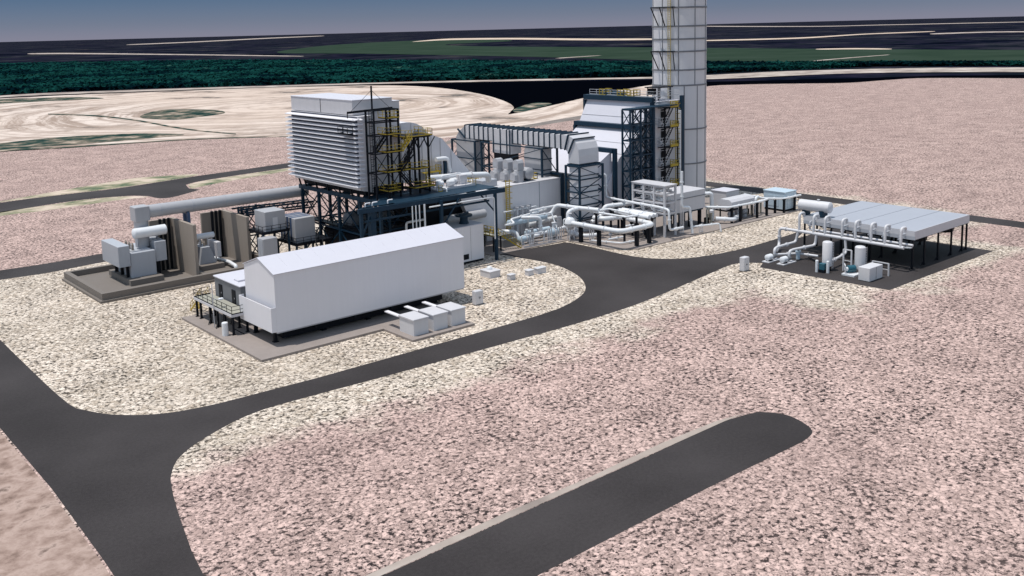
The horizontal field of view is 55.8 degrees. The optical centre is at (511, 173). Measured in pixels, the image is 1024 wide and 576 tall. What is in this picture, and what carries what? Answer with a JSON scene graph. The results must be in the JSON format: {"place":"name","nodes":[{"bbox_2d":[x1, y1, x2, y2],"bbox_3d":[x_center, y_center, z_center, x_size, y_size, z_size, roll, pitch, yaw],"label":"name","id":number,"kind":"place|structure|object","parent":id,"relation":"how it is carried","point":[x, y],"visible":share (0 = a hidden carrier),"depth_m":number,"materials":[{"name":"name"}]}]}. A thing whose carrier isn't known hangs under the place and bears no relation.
{"place":"outdoors","nodes":[
{"label":"outdoors","id":0,"kind":"place"},
{"bbox_2d":[0,432,110,575],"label":"soil bank","id":1,"kind":"structure","parent":0,"point":[40,534],"depth_m":79.64,"materials":[{"name":"soil"}]},
{"bbox_2d":[0,240,198,279],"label":"road","id":2,"kind":"structure","parent":0,"point":[47,267],"depth_m":172.51,"materials":[{"name":"asphalt"}]},
{"bbox_2d":[0,136,287,150],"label":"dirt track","id":3,"kind":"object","parent":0,"point":[129,143],"visible":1,"depth_m":372.29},
{"bbox_2d":[0,163,293,212],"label":"road","id":4,"kind":"structure","parent":0,"point":[170,188],"depth_m":254.47,"materials":[{"name":"asphalt"}]},
{"bbox_2d":[213,269,248,322],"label":"annex building","id":5,"kind":"structure","parent":0,"point":[229,286],"depth_m":136.47,"materials":[{"name":"white metal"}]},
{"bbox_2d":[0,85,651,151],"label":"bare ground","id":6,"kind":"structure","parent":0,"point":[261,112],"depth_m":505.50,"materials":[{"name":"soil"}]},
{"bbox_2d":[0,97,101,103],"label":"scrub patch","id":7,"kind":"object","parent":6,"relation":"on","point":[19,100],"visible":1,"depth_m":665.51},
{"bbox_2d":[0,133,183,149],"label":"scrub patch","id":8,"kind":"object","parent":6,"relation":"on","point":[73,140],"visible":1,"depth_m":391.53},
{"bbox_2d":[52,114,235,133],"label":"drainage ditch","id":9,"kind":"object","parent":6,"relation":"on","point":[146,122],"visible":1,"depth_m":464.78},
{"bbox_2d":[140,109,224,119],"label":"scrub patch","id":10,"kind":"object","parent":6,"relation":"on","point":[172,114],"visible":1,"depth_m":511.28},
{"bbox_2d":[0,228,807,575],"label":"road","id":11,"kind":"structure","parent":0,"point":[106,478],"depth_m":101.90,"materials":[{"name":"asphalt"}]},
{"bbox_2d":[451,138,490,173],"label":"bracing tower","id":12,"kind":"structure","parent":0,"point":[474,159],"depth_m":212.87,"materials":[{"name":"blue metal"}]},
{"bbox_2d":[0,78,1023,575],"bbox_3d":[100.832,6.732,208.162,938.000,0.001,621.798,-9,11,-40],"label":"gravel field","id":13,"kind":"structure","parent":0,"point":[904,402],"depth_m":111.62,"materials":[{"name":"gravel"}]},
{"bbox_2d":[0,196,145,215],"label":"grass verge","id":14,"kind":"object","parent":13,"relation":"on","point":[65,205],"depth_m":237.23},
{"bbox_2d":[0,174,198,201],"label":"grass verge","id":15,"kind":"object","parent":13,"relation":"on","point":[123,183],"depth_m":267.41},
{"bbox_2d":[62,251,258,303],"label":"transformer basin","id":16,"kind":"object","parent":13,"relation":"on","point":[100,284],"visible":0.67,"depth_m":157.62,"materials":[{"name":"grey concrete"}]},
{"bbox_2d":[101,224,166,285],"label":"power transformer","id":17,"kind":"object","parent":16,"relation":"on","point":[133,265],"visible":0.98,"depth_m":159.04,"materials":[{"name":"grey metal"}]},
{"bbox_2d":[130,185,308,246],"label":"bus duct","id":18,"kind":"object","parent":17,"relation":"attached to","point":[141,215],"visible":0.94,"depth_m":166.79,"materials":[{"name":"metal"}]},
{"bbox_2d":[148,217,199,275],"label":"fire wall","id":19,"kind":"structure","parent":16,"relation":"on","point":[180,237],"depth_m":164.58,"materials":[{"name":"beige concrete"}]},
{"bbox_2d":[197,232,224,270],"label":"power transformer","id":20,"kind":"object","parent":16,"relation":"on","point":[209,251],"visible":0.81,"depth_m":166.82,"materials":[{"name":"grey metal"}]},
{"bbox_2d":[200,209,251,261],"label":"fire wall","id":21,"kind":"structure","parent":16,"relation":"on","point":[230,230],"depth_m":173.10,"materials":[{"name":"beige concrete"}]},
{"bbox_2d":[248,221,290,252],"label":"equipment platform","id":22,"kind":"structure","parent":16,"relation":"on","point":[257,231],"depth_m":166.56,"materials":[{"name":"black metal"}]},
{"bbox_2d":[254,207,285,231],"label":"electrical module","id":23,"kind":"object","parent":22,"relation":"on","point":[269,217],"visible":0.96,"depth_m":166.39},
{"bbox_2d":[231,199,314,252],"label":"duct truss","id":24,"kind":"object","parent":16,"relation":"on","point":[240,209],"visible":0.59,"depth_m":175.75,"materials":[{"name":"black metal"}]},
{"bbox_2d":[188,168,290,188],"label":"grass verge","id":25,"kind":"object","parent":13,"relation":"on","point":[206,182],"depth_m":274.20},
{"bbox_2d":[257,236,277,256],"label":"switch cabinet","id":26,"kind":"object","parent":13,"relation":"on","point":[267,245],"visible":0.54,"depth_m":162.69,"materials":[{"name":"grey metal"}]},
{"bbox_2d":[276,227,333,252],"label":"equipment platform","id":27,"kind":"structure","parent":13,"relation":"on","point":[319,238],"depth_m":170.02,"materials":[{"name":"black metal"}]},
{"bbox_2d":[281,212,315,242],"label":"electrical module","id":28,"kind":"object","parent":27,"relation":"on","point":[302,225],"visible":0.83,"depth_m":168.89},
{"bbox_2d":[182,302,474,361],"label":"concrete pad","id":29,"kind":"object","parent":13,"relation":"on","point":[260,346],"visible":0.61,"depth_m":129.16,"materials":[{"name":"concrete"}]},
{"bbox_2d":[190,286,249,335],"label":"access platform","id":30,"kind":"structure","parent":29,"relation":"on","point":[228,308],"depth_m":134.33,"materials":[{"name":"grey metal"}]},
{"bbox_2d":[239,223,464,342],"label":"long shed","id":31,"kind":"structure","parent":29,"relation":"on","point":[302,291],"depth_m":131.50,"materials":[{"name":"white paint"}]},
{"bbox_2d":[384,310,428,335],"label":"junction box","id":32,"kind":"object","parent":29,"relation":"on","point":[413,323],"visible":1,"depth_m":128.26,"materials":[{"name":"grey metal"}]},
{"bbox_2d":[404,305,447,330],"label":"junction box","id":33,"kind":"object","parent":29,"relation":"on","point":[438,319],"visible":0.94,"depth_m":130.09,"materials":[{"name":"grey metal"}]},
{"bbox_2d":[422,301,465,325],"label":"junction box","id":34,"kind":"object","parent":29,"relation":"on","point":[456,314],"visible":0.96,"depth_m":132.04,"materials":[{"name":"grey metal"}]},
{"bbox_2d":[324,210,410,244],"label":"generator","id":35,"kind":"object","parent":13,"relation":"on","point":[351,236],"visible":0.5,"depth_m":171.59,"materials":[{"name":"black metal"}]},
{"bbox_2d":[299,178,504,259],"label":"support frame","id":36,"kind":"object","parent":13,"relation":"on","point":[407,200],"visible":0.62,"depth_m":166.76,"materials":[{"name":"blue metal"}]},
{"bbox_2d":[285,93,468,195],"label":"air intake house","id":37,"kind":"structure","parent":36,"relation":"on","point":[326,154],"depth_m":166.04,"materials":[{"name":"metal"}]},
{"bbox_2d":[347,86,435,199],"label":"access tower","id":38,"kind":"structure","parent":36,"relation":"on","point":[408,136],"depth_m":160.44,"materials":[{"name":"black metal"}]},
{"bbox_2d":[363,195,488,222],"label":"cable tray","id":39,"kind":"object","parent":36,"relation":"hanging from","point":[407,214],"visible":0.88,"depth_m":158.83,"materials":[{"name":"blue metal"}]},
{"bbox_2d":[434,156,451,182],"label":"vent elbow","id":40,"kind":"object","parent":36,"relation":"on","point":[446,164],"visible":0.98,"depth_m":174.35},
{"bbox_2d":[426,172,475,191],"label":"pump skid","id":41,"kind":"object","parent":36,"relation":"on","point":[459,180],"visible":0.93,"depth_m":169.35,"materials":[{"name":"grey metal"}]},
{"bbox_2d":[427,171,490,182],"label":"crossover pipe","id":42,"kind":"object","parent":36,"relation":"on","point":[485,175],"visible":0.71,"depth_m":176.23,"materials":[{"name":"grey metal"}]},
{"bbox_2d":[429,197,495,238],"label":"rack pipe","id":43,"kind":"object","parent":36,"relation":"attached to","point":[475,200],"visible":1,"depth_m":165.33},
{"bbox_2d":[390,190,488,230],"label":"rack","id":44,"kind":"object","parent":13,"relation":"on","point":[479,211],"visible":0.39,"depth_m":178.27,"materials":[{"name":"black metal"}]},
{"bbox_2d":[447,220,483,263],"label":"equipment enclosure","id":45,"kind":"object","parent":13,"relation":"on","point":[471,233],"visible":0.53,"depth_m":167.69,"materials":[{"name":"white metal"}]},
{"bbox_2d":[455,211,471,223],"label":"exhaust fan","id":46,"kind":"object","parent":45,"relation":"on","point":[464,216],"visible":1,"depth_m":167.90,"materials":[{"name":"blue metal"}]},
{"bbox_2d":[471,289,483,305],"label":"control cabinet","id":47,"kind":"object","parent":13,"relation":"on","point":[477,297],"visible":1,"depth_m":141.94,"materials":[{"name":"grey metal"}]},
{"bbox_2d":[480,266,499,278],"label":"valve pit","id":48,"kind":"object","parent":13,"relation":"on","point":[489,272],"visible":1,"depth_m":157.79,"materials":[{"name":"white concrete"}]},
{"bbox_2d":[366,414,741,575],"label":"concrete edging","id":49,"kind":"object","parent":13,"relation":"on","point":[462,535],"visible":1,"depth_m":82.00,"materials":[{"name":"concrete"}]},
{"bbox_2d":[484,197,800,255],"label":"concrete pad","id":50,"kind":"object","parent":13,"relation":"on","point":[658,238],"visible":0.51,"depth_m":187.02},
{"bbox_2d":[483,225,521,251],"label":"yellow stair","id":51,"kind":"object","parent":50,"relation":"on","point":[489,233],"visible":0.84,"depth_m":176.34,"materials":[{"name":"metal"}]},
{"bbox_2d":[494,232,516,247],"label":"staircase","id":52,"kind":"structure","parent":50,"relation":"on","point":[505,243],"depth_m":178.75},
{"bbox_2d":[467,171,569,240],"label":"turbine hall","id":53,"kind":"structure","parent":50,"relation":"on","point":[538,191],"depth_m":189.63,"materials":[{"name":"grey metal"}]},
{"bbox_2d":[490,157,502,180],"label":"roof ventilator","id":54,"kind":"object","parent":53,"relation":"on","point":[497,167],"visible":0.83,"depth_m":192.11,"materials":[{"name":"blue paint"}]},
{"bbox_2d":[500,158,512,181],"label":"roof ventilator","id":55,"kind":"object","parent":53,"relation":"on","point":[507,170],"visible":0.93,"depth_m":190.55,"materials":[{"name":"blue paint"}]},
{"bbox_2d":[510,159,523,182],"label":"roof ventilator","id":56,"kind":"object","parent":53,"relation":"on","point":[517,175],"visible":0.99,"depth_m":189.04,"materials":[{"name":"grey metal"}]},
{"bbox_2d":[523,167,533,180],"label":"barrel silencer","id":57,"kind":"object","parent":53,"relation":"on","point":[528,173],"visible":0.64,"depth_m":190.43,"materials":[{"name":"grey metal"}]},
{"bbox_2d":[480,141,558,177],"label":"support frame","id":58,"kind":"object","parent":50,"relation":"on","point":[540,149],"depth_m":198.03,"materials":[{"name":"blue metal"}]},
{"bbox_2d":[514,204,531,235],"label":"valve rack","id":59,"kind":"object","parent":50,"relation":"on","point":[522,210],"visible":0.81,"depth_m":187.68,"materials":[{"name":"metal"}]},
{"bbox_2d":[507,210,547,236],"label":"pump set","id":60,"kind":"object","parent":50,"relation":"on","point":[518,221],"visible":0.65,"depth_m":184.88,"materials":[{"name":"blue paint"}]},
{"bbox_2d":[547,204,599,216],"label":"process pipe","id":61,"kind":"object","parent":60,"relation":"on","point":[568,206],"visible":0.93,"depth_m":186.97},
{"bbox_2d":[456,123,599,231],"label":"ribbed duct","id":62,"kind":"object","parent":50,"relation":"on","point":[581,149],"visible":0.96,"depth_m":196.39,"materials":[{"name":"grey metal"}]},
{"bbox_2d":[548,222,558,239],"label":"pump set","id":63,"kind":"object","parent":50,"relation":"on","point":[554,230],"visible":0.77,"depth_m":184.01,"materials":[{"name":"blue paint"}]},
{"bbox_2d":[541,225,565,234],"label":"process pipe","id":64,"kind":"object","parent":63,"relation":"attached to","point":[563,226],"visible":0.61,"depth_m":185.94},
{"bbox_2d":[521,216,542,237],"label":"process pipe","id":65,"kind":"object","parent":64,"relation":"attached to","point":[539,219],"visible":0.95,"depth_m":182.45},
{"bbox_2d":[564,213,574,240],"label":"globe valve","id":66,"kind":"object","parent":50,"relation":"on","point":[568,221],"visible":0.97,"depth_m":182.32,"materials":[{"name":"grey metal"}]},
{"bbox_2d":[566,206,601,237],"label":"process pipe","id":67,"kind":"object","parent":66,"relation":"attached to","point":[574,209],"visible":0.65,"depth_m":183.81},
{"bbox_2d":[564,163,604,225],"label":"bracing tower","id":68,"kind":"structure","parent":50,"relation":"on","point":[579,192],"depth_m":189.68,"materials":[{"name":"blue metal"}]},
{"bbox_2d":[531,205,638,241],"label":"pipe run","id":69,"kind":"object","parent":50,"relation":"on","point":[633,215],"visible":0.84,"depth_m":182.90,"materials":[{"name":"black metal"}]},
{"bbox_2d":[590,202,631,223],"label":"process pipe","id":70,"kind":"object","parent":50,"relation":"on","point":[613,205],"visible":0.66,"depth_m":189.65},
{"bbox_2d":[571,215,653,245],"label":"pipe run","id":71,"kind":"object","parent":50,"relation":"on","point":[647,225],"visible":0.91,"depth_m":178.37,"materials":[{"name":"white metal"}]},
{"bbox_2d":[551,86,683,215],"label":"recovery boiler","id":72,"kind":"object","parent":50,"relation":"on","point":[600,120],"visible":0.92,"depth_m":210.74,"materials":[{"name":"white metal"}]},
{"bbox_2d":[678,110,680,185],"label":"downpipe","id":73,"kind":"object","parent":72,"relation":"attached to","point":[679,150],"visible":0.6,"depth_m":212.17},
{"bbox_2d":[614,210,650,238],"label":"pipe run","id":74,"kind":"object","parent":50,"relation":"on","point":[645,216],"visible":0.65,"depth_m":184.83,"materials":[{"name":"white metal"}]},
{"bbox_2d":[621,104,677,209],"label":"lattice tower","id":75,"kind":"structure","parent":50,"relation":"on","point":[641,168],"depth_m":202.50,"materials":[{"name":"blue metal"}]},
{"bbox_2d":[631,179,676,237],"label":"pipe scaffold","id":76,"kind":"object","parent":50,"relation":"on","point":[663,186],"visible":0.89,"depth_m":184.92,"materials":[{"name":"grey metal"}]},
{"bbox_2d":[599,173,683,230],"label":"process pipe","id":77,"kind":"object","parent":76,"relation":"on","point":[649,205],"visible":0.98,"depth_m":185.59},
{"bbox_2d":[654,98,679,185],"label":"platform ladder","id":78,"kind":"object","parent":50,"relation":"on","point":[664,140],"visible":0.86,"depth_m":209.36,"materials":[{"name":"yellow metal"}]},
{"bbox_2d":[649,185,705,230],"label":"raised module","id":79,"kind":"object","parent":50,"relation":"on","point":[694,198],"visible":0.48,"depth_m":191.38,"materials":[{"name":"grey metal"}]},
{"bbox_2d":[650,0,706,191],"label":"chimney stack","id":80,"kind":"object","parent":50,"relation":"on","point":[679,39],"visible":0.82,"depth_m":221.10,"materials":[{"name":"white metal"}]},
{"bbox_2d":[680,171,693,233],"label":"process pipe","id":81,"kind":"object","parent":50,"relation":"on","point":[689,209],"visible":1,"depth_m":184.15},
{"bbox_2d":[711,187,739,211],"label":"roof module","id":82,"kind":"object","parent":50,"relation":"on","point":[721,193],"visible":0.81,"depth_m":207.99,"materials":[{"name":"grey metal"}]},
{"bbox_2d":[705,198,768,222],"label":"pipe run","id":83,"kind":"object","parent":50,"relation":"on","point":[766,200],"visible":1,"depth_m":196.33,"materials":[{"name":"white metal"}]},
{"bbox_2d":[744,193,800,212],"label":"pipe run","id":84,"kind":"object","parent":50,"relation":"on","point":[795,196],"visible":0.93,"depth_m":203.82,"materials":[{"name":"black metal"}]},
{"bbox_2d":[763,187,796,210],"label":"pale blue container","id":85,"kind":"object","parent":50,"relation":"on","point":[776,192],"visible":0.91,"depth_m":206.49,"materials":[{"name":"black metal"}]},
{"bbox_2d":[738,256,749,271],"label":"control cabinet","id":86,"kind":"object","parent":13,"relation":"on","point":[744,263],"visible":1,"depth_m":157.31,"materials":[{"name":"grey metal"}]},
{"bbox_2d":[760,228,991,289],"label":"asphalt pad","id":87,"kind":"object","parent":13,"relation":"on","point":[900,272],"visible":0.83,"depth_m":162.38,"materials":[{"name":"asphalt"}]},
{"bbox_2d":[777,256,796,265],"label":"circulation pump","id":88,"kind":"object","parent":87,"relation":"on","point":[785,260],"visible":1,"depth_m":161.33,"materials":[{"name":"grey metal"}]},
{"bbox_2d":[822,241,833,270],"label":"vertical tank","id":89,"kind":"object","parent":87,"relation":"on","point":[827,251],"visible":0.81,"depth_m":155.74,"materials":[{"name":"grey metal"}]},
{"bbox_2d":[841,263,857,276],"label":"pump skid","id":90,"kind":"object","parent":87,"relation":"on","point":[849,270],"visible":0.99,"depth_m":153.34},
{"bbox_2d":[854,245,866,269],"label":"vertical tank","id":91,"kind":"object","parent":87,"relation":"on","point":[860,256],"visible":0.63,"depth_m":153.50,"materials":[{"name":"grey metal"}]},
{"bbox_2d":[858,262,882,281],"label":"equipment cube","id":92,"kind":"object","parent":87,"relation":"on","point":[870,272],"visible":1,"depth_m":149.80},
{"bbox_2d":[792,201,969,269],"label":"air cooler","id":93,"kind":"object","parent":87,"relation":"on","point":[901,223],"visible":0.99,"depth_m":164.62,"materials":[{"name":"white metal"}]},
{"bbox_2d":[773,232,798,253],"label":"process pipe","id":94,"kind":"object","parent":93,"relation":"attached to","point":[786,244],"visible":1,"depth_m":166.74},
{"bbox_2d":[788,235,817,255],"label":"process pipe","id":95,"kind":"object","parent":93,"relation":"attached to","point":[804,247],"visible":1,"depth_m":164.21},
{"bbox_2d":[797,199,832,217],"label":"surge drum","id":96,"kind":"object","parent":93,"relation":"on","point":[823,208],"visible":1,"depth_m":168.58,"materials":[{"name":"white metal"}]},
{"bbox_2d":[0,16,1023,97],"bbox_3d":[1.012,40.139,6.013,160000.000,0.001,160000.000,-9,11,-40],"label":"ground","id":97,"kind":"structure","parent":0,"point":[13,52],"depth_m":2780.72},
{"bbox_2d":[29,53,276,55],"bbox_3d":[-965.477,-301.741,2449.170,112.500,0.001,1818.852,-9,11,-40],"label":"sand strip","id":98,"kind":"object","parent":97,"relation":"on","point":[149,54],"visible":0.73,"depth_m":2370.96,"materials":[{"name":"sand"}]},
{"bbox_2d":[129,36,315,44],"bbox_3d":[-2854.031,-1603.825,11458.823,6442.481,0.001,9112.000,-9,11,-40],"label":"sand strip","id":99,"kind":"object","parent":97,"relation":"on","point":[223,40],"visible":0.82,"depth_m":8630.24,"materials":[{"name":"sand"}]},
{"bbox_2d":[0,59,1023,94],"bbox_3d":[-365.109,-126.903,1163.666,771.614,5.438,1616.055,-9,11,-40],"label":"woods","id":100,"kind":"object","parent":97,"relation":"on","point":[32,77],"visible":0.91,"depth_m":915.50,"materials":[{"name":"teal plant"}]},
{"bbox_2d":[414,38,651,41],"bbox_3d":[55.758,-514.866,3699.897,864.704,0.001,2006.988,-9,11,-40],"label":"sand strip","id":101,"kind":"object","parent":97,"relation":"on","point":[537,39],"visible":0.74,"depth_m":3590.69,"materials":[{"name":"sand"}]},
{"bbox_2d":[706,31,934,40],"bbox_3d":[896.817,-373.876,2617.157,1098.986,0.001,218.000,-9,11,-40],"label":"sand strip","id":102,"kind":"object","parent":97,"relation":"on","point":[810,37],"visible":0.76,"depth_m":2414.42,"materials":[{"name":"sand"}]},
{"bbox_2d":[707,22,1008,26],"bbox_3d":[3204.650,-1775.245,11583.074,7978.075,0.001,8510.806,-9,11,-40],"label":"sand strip","id":103,"kind":"object","parent":97,"relation":"on","point":[849,25],"visible":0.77,"depth_m":7226.21,"materials":[{"name":"sand"}]},
{"bbox_2d":[0,67,1023,96],"bbox_3d":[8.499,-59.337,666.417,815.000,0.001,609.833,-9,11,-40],"label":"dirt track","id":104,"kind":"structure","parent":0,"point":[887,70],"depth_m":756.27,"materials":[{"name":"soil"}]},
{"bbox_2d":[0,0,1023,41],"label":"sky","id":105,"kind":"structure","parent":0,"point":[20,20],"materials":[{"name":"blue"}]},
{"bbox_2d":[445,116,580,143],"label":"dirt track","id":106,"kind":"structure","parent":0,"point":[548,122],"depth_m":413.08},
{"bbox_2d":[513,102,551,112],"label":"grass verge","id":107,"kind":"object","parent":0,"point":[527,107],"depth_m":501.54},
{"bbox_2d":[382,412,811,575],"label":"road","id":108,"kind":"structure","parent":0,"point":[545,536],"depth_m":82.06,"materials":[{"name":"asphalt"}]},
{"bbox_2d":[277,39,1023,61],"bbox_3d":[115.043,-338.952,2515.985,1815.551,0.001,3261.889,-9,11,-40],"label":"green field","id":109,"kind":"structure","parent":0,"point":[437,47],"depth_m":1402.69,"materials":[{"name":"plant"}]},
{"bbox_2d":[352,75,1023,113],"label":"pond","id":110,"kind":"structure","parent":0,"point":[515,95],"depth_m":658.27,"materials":[{"name":"black liquid"}]},
{"bbox_2d":[718,194,754,216],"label":"pump house","id":111,"kind":"structure","parent":0,"point":[737,199],"depth_m":198.52,"materials":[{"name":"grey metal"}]},
{"bbox_2d":[706,181,1023,227],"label":"road","id":112,"kind":"structure","parent":0,"point":[1003,222],"depth_m":217.82,"materials":[{"name":"asphalt"}]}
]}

